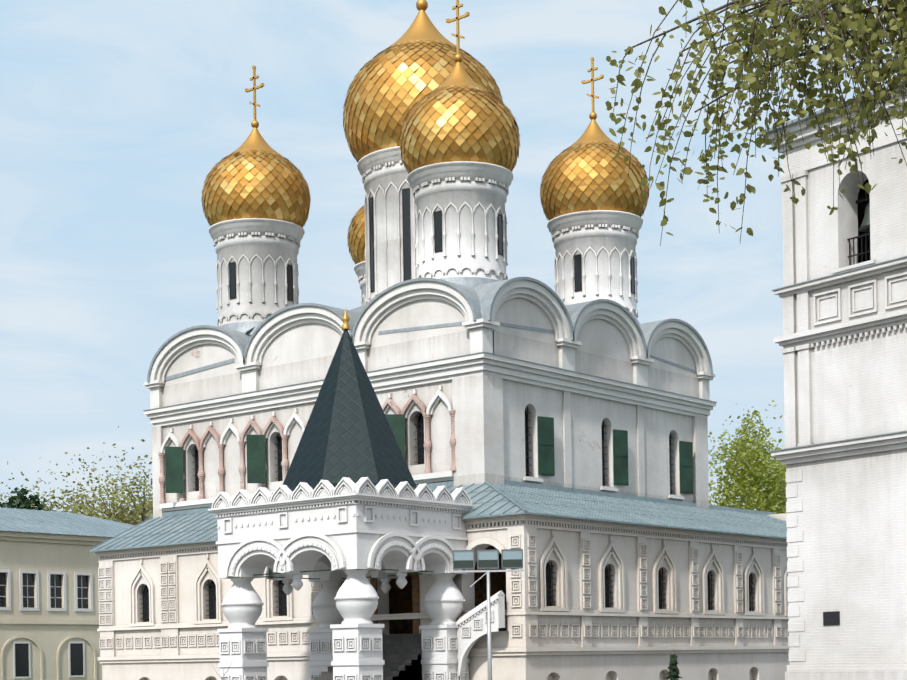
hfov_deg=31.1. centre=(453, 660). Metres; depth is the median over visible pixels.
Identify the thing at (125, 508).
yellow tree foliage
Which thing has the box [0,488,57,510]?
dark tree
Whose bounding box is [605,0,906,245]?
birch
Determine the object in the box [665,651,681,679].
spruce
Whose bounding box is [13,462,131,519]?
yellow tree foliage
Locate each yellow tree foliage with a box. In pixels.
[0,461,61,508]
[0,461,124,521]
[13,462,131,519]
[34,426,152,523]
[39,439,152,524]
[41,466,140,524]
[56,456,152,523]
[84,478,152,522]
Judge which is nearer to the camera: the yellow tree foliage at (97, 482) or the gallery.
the gallery
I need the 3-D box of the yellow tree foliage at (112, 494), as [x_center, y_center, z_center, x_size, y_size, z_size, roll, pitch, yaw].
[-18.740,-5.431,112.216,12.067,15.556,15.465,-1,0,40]
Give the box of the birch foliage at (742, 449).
[708,400,786,513]
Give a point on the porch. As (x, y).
(349, 503)
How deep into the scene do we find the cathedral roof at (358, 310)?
61.77 m
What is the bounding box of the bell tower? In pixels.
[757,82,906,679]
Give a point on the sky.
(116, 116)
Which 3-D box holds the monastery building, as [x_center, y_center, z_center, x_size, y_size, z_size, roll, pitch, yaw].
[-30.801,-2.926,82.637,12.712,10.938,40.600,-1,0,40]
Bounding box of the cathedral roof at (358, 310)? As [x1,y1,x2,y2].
[165,283,695,380]
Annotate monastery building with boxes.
[0,507,134,679]
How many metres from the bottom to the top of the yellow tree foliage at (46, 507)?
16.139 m
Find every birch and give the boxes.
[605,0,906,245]
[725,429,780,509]
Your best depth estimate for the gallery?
60.74 m
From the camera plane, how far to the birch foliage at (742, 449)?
96.30 m
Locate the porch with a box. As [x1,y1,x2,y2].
[208,308,504,679]
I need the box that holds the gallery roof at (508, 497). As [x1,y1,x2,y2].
[88,480,786,551]
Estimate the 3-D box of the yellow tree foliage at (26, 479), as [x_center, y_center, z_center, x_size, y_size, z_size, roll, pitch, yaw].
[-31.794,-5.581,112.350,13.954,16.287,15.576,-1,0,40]
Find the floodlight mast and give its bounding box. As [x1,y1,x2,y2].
[452,549,523,679]
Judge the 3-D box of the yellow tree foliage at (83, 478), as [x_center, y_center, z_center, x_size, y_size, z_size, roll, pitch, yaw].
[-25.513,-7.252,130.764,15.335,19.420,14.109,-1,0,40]
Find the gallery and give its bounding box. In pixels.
[95,513,789,679]
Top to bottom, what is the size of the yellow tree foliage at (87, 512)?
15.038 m
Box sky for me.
[0,0,905,518]
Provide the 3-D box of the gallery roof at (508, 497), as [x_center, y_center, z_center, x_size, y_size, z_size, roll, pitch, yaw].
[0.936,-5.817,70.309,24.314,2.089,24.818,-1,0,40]
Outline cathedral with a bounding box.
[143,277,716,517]

